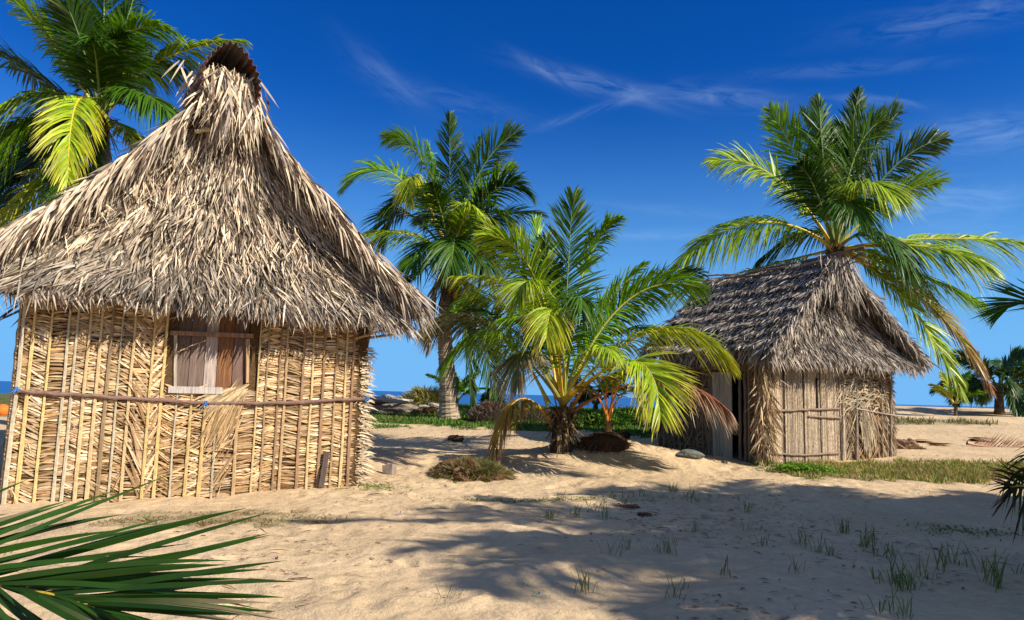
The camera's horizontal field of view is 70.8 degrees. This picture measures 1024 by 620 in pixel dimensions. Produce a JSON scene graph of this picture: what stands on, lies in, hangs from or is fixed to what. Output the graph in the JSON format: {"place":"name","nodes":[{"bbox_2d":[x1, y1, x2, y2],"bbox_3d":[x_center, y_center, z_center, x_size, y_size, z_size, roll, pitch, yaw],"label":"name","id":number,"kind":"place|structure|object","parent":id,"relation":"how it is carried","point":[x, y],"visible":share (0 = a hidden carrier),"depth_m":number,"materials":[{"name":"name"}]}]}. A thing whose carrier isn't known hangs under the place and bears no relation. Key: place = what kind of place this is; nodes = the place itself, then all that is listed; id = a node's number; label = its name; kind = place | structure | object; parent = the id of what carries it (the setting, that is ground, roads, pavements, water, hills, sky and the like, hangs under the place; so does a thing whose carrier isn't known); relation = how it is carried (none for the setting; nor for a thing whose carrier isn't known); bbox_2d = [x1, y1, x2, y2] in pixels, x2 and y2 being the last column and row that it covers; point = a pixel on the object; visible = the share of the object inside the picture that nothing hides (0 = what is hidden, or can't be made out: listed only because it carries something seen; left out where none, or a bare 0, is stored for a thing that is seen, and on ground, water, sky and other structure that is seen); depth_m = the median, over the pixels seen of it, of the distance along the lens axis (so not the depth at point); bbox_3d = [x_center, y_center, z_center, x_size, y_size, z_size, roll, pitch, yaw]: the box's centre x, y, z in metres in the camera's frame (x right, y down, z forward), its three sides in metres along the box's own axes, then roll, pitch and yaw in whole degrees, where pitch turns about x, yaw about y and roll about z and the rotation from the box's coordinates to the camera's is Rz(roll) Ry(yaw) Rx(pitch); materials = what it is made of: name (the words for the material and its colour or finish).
{"place":"outdoors","nodes":[
{"label":"outdoors","id":0,"kind":"place"},
{"bbox_2d":[0,381,1009,408],"bbox_3d":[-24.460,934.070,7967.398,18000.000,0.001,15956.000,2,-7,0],"label":"sea","id":1,"kind":"structure","parent":0,"point":[5,387],"depth_m":499.76,"materials":[{"name":"liquid"}]},
{"bbox_2d":[0,394,1023,619],"bbox_3d":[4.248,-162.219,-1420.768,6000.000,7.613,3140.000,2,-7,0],"label":"sand ground","id":2,"kind":"structure","parent":0,"point":[484,557],"depth_m":8.11,"materials":[{"name":"beige sand"}]},
{"bbox_2d":[0,404,8,414],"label":"orange buoy","id":3,"kind":"object","parent":2,"relation":"on","point":[3,409],"visible":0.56,"depth_m":21.63,"materials":[{"name":"orange plastic"}]},
{"bbox_2d":[0,0,252,227],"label":"coconut palm","id":4,"kind":"object","parent":2,"relation":"on","point":[106,64],"visible":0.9,"depth_m":18.15,"materials":[{"name":"green plant"}]},
{"bbox_2d":[0,474,294,619],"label":"young coconut palm","id":5,"kind":"object","parent":2,"relation":"on","point":[142,585],"visible":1,"depth_m":2.95,"materials":[{"name":"green plant"}]},
{"bbox_2d":[25,508,346,529],"bbox_3d":[-3.977,2.509,8.655,4.462,0.121,1.494,4,-7,-19],"label":"dry ground cover","id":6,"kind":"object","parent":2,"relation":"on","point":[208,522],"visible":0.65,"depth_m":8.73,"materials":[{"name":"beige plant"}]},
{"bbox_2d":[0,40,442,504],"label":"thatched hut","id":7,"kind":"object","parent":2,"relation":"on","point":[214,212],"visible":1,"depth_m":10.73,"materials":[{"name":"beige plant"}]},
{"bbox_2d":[168,303,253,393],"bbox_3d":[-4.505,0.577,10.904,1.274,1.375,0.150,6,-8,-34],"label":"window","id":8,"kind":"structure","parent":7,"relation":"in","point":[199,334],"depth_m":10.89,"materials":[{"name":"brown wood"}]},
{"bbox_2d":[318,452,328,487],"bbox_3d":[-3.032,2.568,11.604,0.166,0.559,0.059,6,-8,-33],"label":"wooden plank","id":9,"kind":"object","parent":2,"relation":"on","point":[323,469],"visible":1,"depth_m":11.59,"materials":[{"name":"grey wood"}]},
{"bbox_2d":[333,481,411,491],"bbox_3d":[-2.235,2.904,11.841,1.459,0.126,1.334,2,-7,0],"label":"weed patch","id":10,"kind":"object","parent":2,"relation":"on","point":[374,485],"visible":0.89,"depth_m":11.78,"materials":[{"name":"green plant"}]},
{"bbox_2d":[375,461,396,474],"bbox_3d":[-2.374,2.933,13.397,0.444,0.251,0.148,1,-7,6],"label":"wood stump","id":11,"kind":"object","parent":2,"relation":"on","point":[389,469],"visible":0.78,"depth_m":13.35,"materials":[{"name":"wood"}]},
{"bbox_2d":[367,401,437,413],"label":"rubble bank","id":12,"kind":"structure","parent":2,"relation":"on","point":[386,408],"depth_m":26.44,"materials":[{"name":"stone"}]},
{"bbox_2d":[396,384,439,413],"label":"dune grass","id":13,"kind":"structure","parent":2,"relation":"on","point":[422,395],"depth_m":26.95,"materials":[{"name":"plant"}]},
{"bbox_2d":[335,110,549,419],"bbox_3d":[-1.995,-1.623,25.281,6.745,11.237,6.736,-4,-9,39],"label":"coconut palm","id":14,"kind":"object","parent":2,"relation":"on","point":[451,246],"visible":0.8,"depth_m":24.41,"materials":[{"name":"green plant"}]},
{"bbox_2d":[436,582,462,598],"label":"grass tuft","id":15,"kind":"object","parent":2,"relation":"on","point":[449,590],"visible":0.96,"depth_m":5.70,"materials":[{"name":"plant"}]},
{"bbox_2d":[446,433,464,441],"bbox_3d":[-1.473,3.393,18.726,0.542,0.498,0.553,2,-7,0],"label":"coconut husk","id":16,"kind":"object","parent":2,"relation":"on","point":[456,438],"visible":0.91,"depth_m":18.62,"materials":[{"name":"brown plant"}]},
{"bbox_2d":[425,372,486,402],"bbox_3d":[-2.563,3.709,33.918,3.105,2.014,3.220,2,-7,0],"label":"coconut palm","id":17,"kind":"object","parent":2,"relation":"on","point":[460,388],"visible":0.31,"depth_m":33.66,"materials":[{"name":"green plant"}]},
{"bbox_2d":[426,454,517,482],"bbox_3d":[-0.732,3.127,13.598,1.900,0.840,1.280,2,-7,0],"label":"turf hummock","id":18,"kind":"object","parent":2,"relation":"on","point":[467,469],"visible":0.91,"depth_m":13.32,"materials":[{"name":"green plant"}]},
{"bbox_2d":[464,399,518,421],"bbox_3d":[-0.661,3.396,23.788,1.898,0.918,1.479,2,-7,0],"label":"bush","id":19,"kind":"object","parent":2,"relation":"on","point":[489,407],"visible":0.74,"depth_m":23.61,"materials":[{"name":"brown plant"}]},
{"bbox_2d":[476,387,508,405],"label":"bush","id":20,"kind":"object","parent":2,"relation":"on","point":[483,397],"visible":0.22,"depth_m":28.67,"materials":[{"name":"green plant"}]},
{"bbox_2d":[4,422,1023,619],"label":"leaf litter","id":21,"kind":"object","parent":2,"relation":"on","point":[634,534],"visible":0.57,"depth_m":8.09,"materials":[{"name":"brown plant"}]},
{"bbox_2d":[514,404,551,421],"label":"bush","id":22,"kind":"object","parent":2,"relation":"on","point":[537,416],"visible":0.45,"depth_m":23.82,"materials":[{"name":"green plant"}]},
{"bbox_2d":[406,495,673,503],"bbox_3d":[0.426,2.823,10.740,4.012,0.144,0.523,2,-7,0],"label":"weed patch","id":23,"kind":"object","parent":2,"relation":"on","point":[556,498],"visible":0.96,"depth_m":10.74,"materials":[{"name":"green plant"}]},
{"bbox_2d":[542,507,560,521],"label":"grass tuft","id":24,"kind":"object","parent":2,"relation":"on","point":[551,514],"visible":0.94,"depth_m":9.19,"materials":[{"name":"green plant"}]},
{"bbox_2d":[570,503,581,517],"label":"grass tuft","id":25,"kind":"object","parent":2,"relation":"on","point":[577,511],"visible":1,"depth_m":9.45,"materials":[{"name":"green plant"}]},
{"bbox_2d":[414,184,742,465],"bbox_3d":[1.288,0.289,16.078,6.977,6.449,5.870,2,-7,0],"label":"young coconut palm","id":26,"kind":"object","parent":2,"relation":"on","point":[552,323],"visible":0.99,"depth_m":15.61,"materials":[{"name":"green plant"}]},
{"bbox_2d":[573,569,599,593],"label":"grass tuft","id":27,"kind":"object","parent":2,"relation":"on","point":[584,584],"visible":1,"depth_m":6.03,"materials":[{"name":"green plant"}]},
{"bbox_2d":[571,345,634,455],"bbox_3d":[2.052,2.071,15.849,2.219,2.671,1.383,5,-7,-25],"label":"palm sapling","id":28,"kind":"object","parent":2,"relation":"on","point":[608,440],"visible":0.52,"depth_m":15.57,"materials":[{"name":"plant"}]},
{"bbox_2d":[594,497,613,519],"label":"grass tuft","id":29,"kind":"object","parent":2,"relation":"on","point":[604,511],"visible":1,"depth_m":9.46,"materials":[{"name":"green plant"}]},
{"bbox_2d":[568,368,641,409],"bbox_3d":[3.207,3.119,26.839,3.597,2.255,4.196,2,-7,0],"label":"coconut palm","id":30,"kind":"object","parent":2,"relation":"on","point":[583,397],"visible":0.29,"depth_m":26.68,"materials":[{"name":"plant"}]},
{"bbox_2d":[574,408,639,427],"bbox_3d":[2.865,3.693,24.290,3.007,0.834,2.427,2,-7,0],"label":"bush","id":31,"kind":"object","parent":2,"relation":"on","point":[590,413],"visible":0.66,"depth_m":23.71,"materials":[{"name":"green plant"}]},
{"bbox_2d":[596,538,624,558],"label":"grass tuft","id":32,"kind":"object","parent":2,"relation":"on","point":[612,547],"visible":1,"depth_m":7.28,"materials":[{"name":"green plant"}]},
{"bbox_2d":[620,432,630,438],"bbox_3d":[3.151,3.498,20.035,0.310,0.220,0.244,2,-7,0],"label":"fallen coconut","id":33,"kind":"object","parent":2,"relation":"on","point":[627,435],"visible":0.6,"depth_m":19.96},
{"bbox_2d":[596,405,658,425],"bbox_3d":[4.293,3.695,24.542,3.448,0.927,2.618,2,-7,0],"label":"bush","id":34,"kind":"object","parent":2,"relation":"on","point":[627,410],"visible":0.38,"depth_m":23.99,"materials":[{"name":"green plant"}]},
{"bbox_2d":[615,502,639,508],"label":"fibre clump","id":35,"kind":"object","parent":2,"relation":"on","point":[629,505],"visible":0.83,"depth_m":10.26,"materials":[{"name":"brown plant"}]},
{"bbox_2d":[619,536,639,548],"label":"grass tuft","id":36,"kind":"object","parent":2,"relation":"on","point":[627,542],"visible":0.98,"depth_m":7.55,"materials":[{"name":"green plant"}]},
{"bbox_2d":[637,511,652,516],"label":"fibre clump","id":37,"kind":"object","parent":2,"relation":"on","point":[642,514],"visible":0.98,"depth_m":9.73,"materials":[{"name":"brown plant"}]},
{"bbox_2d":[637,537,661,553],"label":"grass tuft","id":38,"kind":"object","parent":2,"relation":"on","point":[653,546],"visible":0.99,"depth_m":7.41,"materials":[{"name":"green plant"}]},
{"bbox_2d":[659,536,676,555],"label":"grass tuft","id":39,"kind":"object","parent":2,"relation":"on","point":[668,545],"visible":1,"depth_m":7.39,"materials":[{"name":"green plant"}]},
{"bbox_2d":[655,576,685,601],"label":"grass tuft","id":40,"kind":"object","parent":2,"relation":"on","point":[674,591],"visible":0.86,"depth_m":5.83,"materials":[{"name":"green plant"}]},
{"bbox_2d":[664,482,677,491],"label":"grass tuft","id":41,"kind":"object","parent":2,"relation":"on","point":[672,489],"visible":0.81,"depth_m":12.15,"materials":[{"name":"green plant"}]},
{"bbox_2d":[664,570,691,591],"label":"grass tuft","id":42,"kind":"object","parent":2,"relation":"on","point":[679,584],"visible":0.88,"depth_m":6.10,"materials":[{"name":"green plant"}]},
{"bbox_2d":[676,449,704,458],"bbox_3d":[3.866,3.144,15.648,0.616,0.234,0.398,2,-7,0],"label":"beach stone","id":43,"kind":"object","parent":2,"relation":"on","point":[690,453],"visible":0.76,"depth_m":15.51,"materials":[{"name":"grey stone"}]},
{"bbox_2d":[706,553,730,578],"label":"grass tuft","id":44,"kind":"object","parent":2,"relation":"on","point":[727,559],"visible":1,"depth_m":6.47,"materials":[{"name":"green plant"}]},
{"bbox_2d":[737,496,750,512],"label":"grass tuft","id":45,"kind":"object","parent":2,"relation":"on","point":[748,511],"visible":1,"depth_m":10.31,"materials":[{"name":"green plant"}]},
{"bbox_2d":[749,528,771,545],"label":"grass tuft","id":46,"kind":"object","parent":2,"relation":"on","point":[763,539],"visible":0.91,"depth_m":7.72,"materials":[{"name":"green plant"}]},
{"bbox_2d":[631,246,941,467],"bbox_3d":[6.727,1.636,18.462,6.260,5.859,5.242,5,-8,-30],"label":"thatched hut","id":47,"kind":"object","parent":2,"relation":"on","point":[820,348],"visible":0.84,"depth_m":17.01,"materials":[{"name":"plant"}]},
{"bbox_2d":[712,372,732,458],"bbox_3d":[4.872,2.473,16.708,0.032,2.072,0.593,5,-8,-30],"label":"door","id":48,"kind":"structure","parent":47,"relation":"in","point":[721,388],"depth_m":16.69,"materials":[{"name":"grey wood"}]},
{"bbox_2d":[788,555,805,572],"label":"grass tuft","id":49,"kind":"object","parent":2,"relation":"on","point":[795,569],"visible":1,"depth_m":6.65,"materials":[{"name":"green plant"}]},
{"bbox_2d":[789,523,813,546],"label":"grass tuft","id":50,"kind":"object","parent":2,"relation":"on","point":[800,540],"visible":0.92,"depth_m":7.93,"materials":[{"name":"green plant"}]},
{"bbox_2d":[742,460,865,474],"bbox_3d":[6.012,3.291,15.029,2.605,0.292,0.993,2,-7,0],"label":"vine cover","id":51,"kind":"object","parent":2,"relation":"on","point":[786,466],"visible":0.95,"depth_m":14.95,"materials":[{"name":"green plant"}]},
{"bbox_2d":[808,529,826,553],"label":"grass tuft","id":52,"kind":"object","parent":2,"relation":"on","point":[819,548],"visible":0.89,"depth_m":7.57,"materials":[{"name":"green plant"}]},
{"bbox_2d":[824,543,839,555],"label":"grass tuft","id":53,"kind":"object","parent":2,"relation":"on","point":[830,548],"visible":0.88,"depth_m":7.38,"materials":[{"name":"green plant"}]},
{"bbox_2d":[654,85,1023,404],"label":"coconut palm","id":54,"kind":"object","parent":2,"relation":"on","point":[836,186],"visible":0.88,"depth_m":23.53,"materials":[{"name":"green plant"}]},
{"bbox_2d":[831,514,851,533],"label":"grass tuft","id":55,"kind":"object","parent":2,"relation":"on","point":[846,529],"visible":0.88,"depth_m":8.62,"materials":[{"name":"green plant"}]},
{"bbox_2d":[851,529,876,548],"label":"grass tuft","id":56,"kind":"object","parent":2,"relation":"on","point":[865,544],"visible":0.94,"depth_m":7.86,"materials":[{"name":"green plant"}]},
{"bbox_2d":[858,523,885,546],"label":"grass tuft","id":57,"kind":"object","parent":2,"relation":"on","point":[873,539],"visible":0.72,"depth_m":8.00,"materials":[{"name":"green plant"}]},
{"bbox_2d":[857,587,898,615],"bbox_3d":[2.782,2.208,5.500,0.286,0.198,0.282,-3,-8,35],"label":"grass tuft","id":58,"kind":"object","parent":2,"relation":"on","point":[883,604],"visible":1,"depth_m":5.45,"materials":[{"name":"green plant"}]},
{"bbox_2d":[871,537,895,558],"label":"grass tuft","id":59,"kind":"object","parent":2,"relation":"on","point":[884,552],"visible":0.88,"depth_m":7.42,"materials":[{"name":"green plant"}]},
{"bbox_2d":[869,561,900,583],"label":"grass tuft","id":60,"kind":"object","parent":2,"relation":"on","point":[872,571],"visible":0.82,"depth_m":6.34,"materials":[{"name":"green plant"}]},
{"bbox_2d":[876,563,910,586],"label":"grass tuft","id":61,"kind":"object","parent":2,"relation":"on","point":[893,576],"visible":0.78,"depth_m":6.23,"materials":[{"name":"green plant"}]},
{"bbox_2d":[883,543,906,560],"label":"grass tuft","id":62,"kind":"object","parent":2,"relation":"on","point":[891,554],"visible":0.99,"depth_m":7.29,"materials":[{"name":"green plant"}]},
{"bbox_2d":[882,582,913,619],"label":"grass tuft","id":63,"kind":"object","parent":2,"relation":"on","point":[907,605],"visible":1,"depth_m":5.39,"materials":[{"name":"green plant"}]},
{"bbox_2d":[890,567,915,591],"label":"grass tuft","id":64,"kind":"object","parent":2,"relation":"on","point":[904,581],"visible":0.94,"depth_m":6.05,"materials":[{"name":"green plant"}]},
{"bbox_2d":[888,556,928,584],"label":"grass tuft","id":65,"kind":"object","parent":2,"relation":"on","point":[891,566],"visible":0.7,"depth_m":6.37,"materials":[{"name":"green plant"}]},
{"bbox_2d":[895,438,925,449],"bbox_3d":[10.748,3.791,19.792,1.434,0.541,0.872,2,-7,0],"label":"sand rock","id":66,"kind":"object","parent":2,"relation":"on","point":[909,443],"visible":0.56,"depth_m":19.57,"materials":[{"name":"brown stone"}]},
{"bbox_2d":[897,560,924,590],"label":"grass tuft","id":67,"kind":"object","parent":2,"relation":"on","point":[908,575],"visible":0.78,"depth_m":6.20,"materials":[{"name":"green plant"}]},
{"bbox_2d":[897,549,942,579],"bbox_3d":[3.724,2.315,6.582,0.312,0.271,0.297,1,-7,8],"label":"grass tuft","id":68,"kind":"object","parent":2,"relation":"on","point":[925,571],"visible":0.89,"depth_m":6.55,"materials":[{"name":"green plant"}]},
{"bbox_2d":[916,439,935,442],"bbox_3d":[12.639,4.064,22.136,0.925,0.177,0.341,2,-7,0],"label":"dry sheath","id":69,"kind":"object","parent":2,"relation":"on","point":[923,441],"visible":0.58,"depth_m":22.09,"materials":[{"name":"brown plant"}]},
{"bbox_2d":[927,443,949,445],"bbox_3d":[12.800,4.025,21.382,0.841,0.164,0.504,2,-7,0],"label":"dry sheath","id":70,"kind":"object","parent":2,"relation":"on","point":[939,444],"visible":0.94,"depth_m":21.42,"materials":[{"name":"brown plant"}]},
{"bbox_2d":[894,413,997,425],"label":"dune turf","id":71,"kind":"structure","parent":2,"relation":"on","point":[931,420],"depth_m":28.28,"materials":[{"name":"green plant"}]},
{"bbox_2d":[927,538,969,565],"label":"grass tuft","id":72,"kind":"object","parent":2,"relation":"on","point":[949,560],"visible":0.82,"depth_m":7.16,"materials":[{"name":"green plant"}]},
{"bbox_2d":[933,543,968,573],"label":"grass tuft","id":73,"kind":"object","parent":2,"relation":"on","point":[944,563],"visible":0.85,"depth_m":6.81,"materials":[{"name":"green plant"}]},
{"bbox_2d":[928,370,987,415],"bbox_3d":[19.102,3.632,30.656,2.388,2.183,1.672,5,-7,-25],"label":"coconut palm","id":74,"kind":"object","parent":2,"relation":"on","point":[947,393],"visible":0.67,"depth_m":30.76,"materials":[{"name":"green plant"}]},
{"bbox_2d":[897,519,1018,540],"bbox_3d":[6.049,2.854,9.288,2.839,0.118,1.295,2,-7,0],"label":"weed patch","id":75,"kind":"object","parent":2,"relation":"on","point":[965,529],"visible":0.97,"depth_m":9.30,"materials":[{"name":"green plant"}]},
{"bbox_2d":[929,344,1023,416],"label":"coconut palm","id":76,"kind":"object","parent":2,"relation":"on","point":[1012,392],"visible":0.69,"depth_m":32.58,"materials":[{"name":"green plant"}]},
{"bbox_2d":[967,437,993,441],"bbox_3d":[14.992,4.139,22.902,0.396,0.205,0.843,8,-9,-43],"label":"dry sheath","id":77,"kind":"object","parent":2,"relation":"on","point":[973,439],"visible":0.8,"depth_m":23.02,"materials":[{"name":"brown plant"}]},
{"bbox_2d":[961,539,1003,571],"bbox_3d":[4.495,2.370,6.937,0.257,0.284,0.412,7,-8,-38],"label":"grass tuft","id":78,"kind":"object","parent":2,"relation":"on","point":[977,559],"visible":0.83,"depth_m":6.96,"materials":[{"name":"green plant"}]},
{"bbox_2d":[961,546,1012,591],"bbox_3d":[4.247,2.271,6.362,0.356,0.352,0.362,3,-7,-12],"label":"grass tuft","id":79,"kind":"object","parent":2,"relation":"on","point":[997,576],"visible":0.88,"depth_m":6.36,"materials":[{"name":"green plant"}]},
{"bbox_2d":[966,433,1023,447],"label":"fallen frond","id":80,"kind":"object","parent":2,"relation":"on","point":[979,445],"visible":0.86,"depth_m":21.59,"materials":[{"name":"brown plant"}]},
{"bbox_2d":[969,276,1023,545],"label":"young coconut palm","id":81,"kind":"object","parent":2,"relation":"on","point":[999,309],"visible":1,"depth_m":7.40,"materials":[{"name":"green plant"}]},
{"bbox_2d":[1009,564,1023,574],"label":"grass tuft","id":82,"kind":"object","parent":2,"relation":"on","point":[1017,569],"visible":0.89,"depth_m":6.79,"materials":[{"name":"green plant"}]},
{"bbox_2d":[0,0,1023,406],"label":"sky","id":83,"kind":"structure","parent":0,"point":[622,101],"materials":[{"name":"blue"}]},
{"bbox_2d":[367,404,658,438],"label":"turf grass","id":84,"kind":"structure","parent":0,"point":[429,418],"depth_m":22.79,"materials":[{"name":"green plant"}]},
{"bbox_2d":[751,456,1023,484],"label":"grass patch","id":85,"kind":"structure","parent":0,"point":[931,472],"depth_m":15.12,"materials":[{"name":"green plant"}]},
{"bbox_3d":[-4.932,3.240,26.341,1.671,0.286,0.206,2,-7,0],"label":"driftwood log","id":86,"kind":"object","parent":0,"visible":0},
{"bbox_2d":[367,397,398,404],"bbox_3d":[-4.660,3.281,25.929,1.464,0.286,0.176,8,-9,-43],"label":"driftwood log","id":87,"kind":"object","parent":86,"relation":"on","point":[378,402],"visible":0.5,"depth_m":25.72,"materials":[{"name":"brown wood"}]},
{"bbox_2d":[371,397,410,402],"bbox_3d":[-4.346,3.239,25.847,1.434,0.200,0.143,1,-7,8],"label":"driftwood log","id":88,"kind":"object","parent":87,"relation":"on","point":[389,400],"visible":0.93,"depth_m":25.80,"materials":[{"name":"grey wood"}]},
{"bbox_2d":[381,395,412,401],"bbox_3d":[-4.186,3.242,26.326,1.260,0.275,0.163,6,-8,-36],"label":"driftwood log","id":89,"kind":"object","parent":86,"relation":"on","point":[383,396],"visible":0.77,"depth_m":26.20,"materials":[{"name":"grey wood"}]},
{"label":"driftwood log","id":90,"kind":"object","parent":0,"visible":0},
{"bbox_2d":[419,405,436,408],"bbox_3d":[-2.778,3.535,26.382,1.246,0.166,0.207,2,-7,-2],"label":"driftwood log","id":91,"kind":"object","parent":90,"relation":"on","point":[423,406],"visible":0.48,"depth_m":26.30,"materials":[{"name":"grey wood"}]},
{"bbox_2d":[426,402,438,408],"bbox_3d":[-2.752,3.474,26.254,0.195,0.244,0.910,-4,-9,41],"label":"driftwood log","id":92,"kind":"object","parent":90,"relation":"on","point":[434,405],"visible":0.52,"depth_m":26.09,"materials":[{"name":"grey wood"}]}
]}

